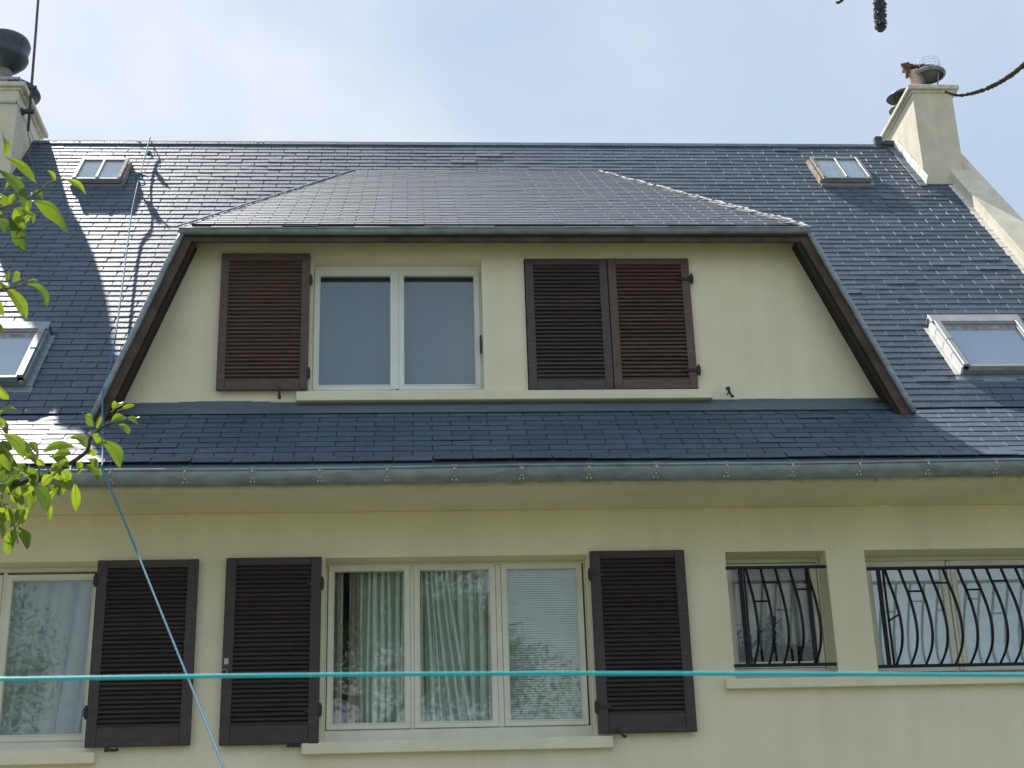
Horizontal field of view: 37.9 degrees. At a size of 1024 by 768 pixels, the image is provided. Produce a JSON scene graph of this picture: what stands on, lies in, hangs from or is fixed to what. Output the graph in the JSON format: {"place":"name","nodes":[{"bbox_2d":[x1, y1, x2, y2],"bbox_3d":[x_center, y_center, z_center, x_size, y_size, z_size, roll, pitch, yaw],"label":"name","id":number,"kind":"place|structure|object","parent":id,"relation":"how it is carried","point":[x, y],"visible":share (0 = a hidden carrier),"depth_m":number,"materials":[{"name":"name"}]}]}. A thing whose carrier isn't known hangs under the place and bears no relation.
{"place":"outdoors","nodes":[
{"label":"outdoors","id":0,"kind":"place"},
{"bbox_2d":[0,671,1023,680],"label":"washing line","id":1,"kind":"object","parent":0,"point":[507,673],"visible":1,"depth_m":1.20,"materials":[{"name":"teal plastic"}]},
{"bbox_2d":[0,0,1023,219],"label":"sky","id":2,"kind":"structure","parent":0,"point":[526,71],"materials":[{"name":"blue"}]},
{"bbox_2d":[836,0,1023,96],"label":"bare branch","id":3,"kind":"object","parent":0,"point":[879,9],"visible":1,"depth_m":3.40,"materials":[{"name":"wood"}]},
{"label":"lawn","id":4,"kind":"structure","parent":0,"visible":0},
{"bbox_2d":[0,134,138,555],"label":"apple tree","id":5,"kind":"object","parent":4,"relation":"on","point":[11,469],"visible":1,"depth_m":3.04,"materials":[{"name":"green plant"}]},
{"bbox_2d":[0,28,1023,767],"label":"house","id":6,"kind":"structure","parent":4,"relation":"on","point":[654,396],"depth_m":10.67,"materials":[{"name":"beige paint"}]},
{"bbox_2d":[0,0,38,139],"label":"antenna mast","id":7,"kind":"object","parent":6,"relation":"attached to","point":[29,111],"visible":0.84,"depth_m":15.13,"materials":[{"name":"metal"}]},
{"bbox_2d":[27,131,40,181],"bbox_3d":[-4.790,-2.224,14.830,0.118,0.758,0.623,11,-25,-29],"label":"aerial cable","id":8,"kind":"object","parent":7,"relation":"hanging from","point":[30,158],"visible":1,"depth_m":14.99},
{"bbox_2d":[0,573,96,735],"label":"curtain","id":9,"kind":"object","parent":6,"relation":"hanging from","point":[50,629],"visible":0.83,"depth_m":10.11,"materials":[{"name":"grey fabric"}]},
{"bbox_2d":[0,567,96,749],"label":"window","id":10,"kind":"structure","parent":6,"relation":"in","point":[73,574],"depth_m":10.07,"materials":[{"name":"white plastic"}]},
{"bbox_2d":[100,137,224,767],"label":"blue rope","id":11,"kind":"object","parent":6,"relation":"hanging from","point":[139,176],"visible":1,"depth_m":9.41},
{"bbox_2d":[333,573,342,723],"bbox_3d":[-1.198,1.828,10.217,0.070,1.160,0.044,0,-22,-4],"label":"curtain","id":12,"kind":"object","parent":6,"relation":"hanging from","point":[338,640],"visible":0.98,"depth_m":10.23,"materials":[{"name":"beige fabric"}]},
{"bbox_2d":[347,573,361,722],"bbox_3d":[-1.079,1.825,10.220,0.092,1.160,0.041,0,-22,-4],"label":"curtain","id":13,"kind":"object","parent":6,"relation":"hanging from","point":[353,708],"visible":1,"depth_m":10.22,"materials":[{"name":"beige fabric"}]},
{"bbox_2d":[360,572,414,722],"bbox_3d":[-0.865,1.835,10.262,0.400,1.160,0.056,0,-22,-4],"label":"curtain","id":14,"kind":"object","parent":6,"relation":"hanging from","point":[382,625],"visible":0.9,"depth_m":10.27,"materials":[{"name":"white fabric"}]},
{"bbox_2d":[312,266,483,390],"bbox_3d":[-0.865,-0.399,11.317,1.276,1.080,0.075,0,-22,-4],"label":"window","id":15,"kind":"structure","parent":6,"relation":"in","point":[474,272],"depth_m":11.37,"materials":[{"name":"white plastic"}]},
{"bbox_2d":[424,572,474,721],"bbox_3d":[-0.425,1.823,10.267,0.360,1.160,0.052,0,-22,-4],"label":"curtain","id":16,"kind":"object","parent":6,"relation":"hanging from","point":[444,699],"visible":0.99,"depth_m":10.25,"materials":[{"name":"white fabric"}]},
{"bbox_2d":[420,571,491,721],"bbox_3d":[-0.377,1.839,10.311,0.540,1.160,0.059,0,-22,-4],"label":"curtain","id":17,"kind":"object","parent":6,"relation":"hanging from","point":[470,592],"visible":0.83,"depth_m":10.35,"materials":[{"name":"white fabric"}]},
{"bbox_2d":[323,560,592,741],"bbox_3d":[-0.374,1.831,10.217,1.805,1.245,0.074,0,-22,-4],"label":"window","id":18,"kind":"structure","parent":6,"relation":"in","point":[501,725],"depth_m":10.14,"materials":[{"name":"white plastic"}]},
{"bbox_2d":[507,570,581,719],"bbox_3d":[0.215,1.787,10.295,0.540,1.090,0.019,0,-22,-4],"label":"venetian blind","id":19,"kind":"object","parent":6,"relation":"attached to","point":[543,702],"visible":0.95,"depth_m":10.29,"materials":[{"name":"white fabric"}]},
{"bbox_2d":[737,629,763,661],"bbox_3d":[1.635,1.909,10.458,0.266,0.378,0.184,0,-22,-4],"label":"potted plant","id":20,"kind":"object","parent":6,"relation":"on","point":[741,653],"visible":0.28,"depth_m":10.45,"materials":[{"name":"green plant"}]},
{"bbox_2d":[731,571,812,661],"bbox_3d":[1.835,1.700,10.641,0.640,0.790,0.049,0,-22,-4],"label":"curtain","id":21,"kind":"object","parent":6,"relation":"hanging from","point":[778,610],"visible":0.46,"depth_m":10.69,"materials":[{"name":"fabric"}]},
{"bbox_2d":[756,613,790,661],"bbox_3d":[1.829,1.848,10.491,0.341,0.504,0.191,4,-22,-15],"label":"potted plant","id":22,"kind":"object","parent":6,"relation":"on","point":[766,651],"visible":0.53,"depth_m":10.50,"materials":[{"name":"green plant"}]},
{"bbox_2d":[726,558,830,677],"bbox_3d":[1.841,1.663,10.473,0.710,0.885,0.075,0,-22,-4],"label":"window","id":23,"kind":"structure","parent":6,"relation":"in","point":[814,573],"depth_m":10.46,"materials":[{"name":"beige wood"}]},
{"bbox_2d":[787,639,813,660],"bbox_3d":[2.030,1.933,10.477,0.254,0.324,0.227,0,-22,-4],"label":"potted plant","id":24,"kind":"object","parent":6,"relation":"on","point":[793,655],"visible":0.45,"depth_m":10.46,"materials":[{"name":"green plant"}]},
{"bbox_2d":[865,555,1023,672],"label":"window","id":25,"kind":"structure","parent":6,"relation":"in","point":[1008,559],"depth_m":10.59,"materials":[{"name":"beige plastic"}]},
{"bbox_2d":[871,562,1023,672],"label":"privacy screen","id":26,"kind":"object","parent":6,"relation":"attached to","point":[924,646],"visible":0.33,"depth_m":10.56,"materials":[{"name":"fabric"}]}
]}

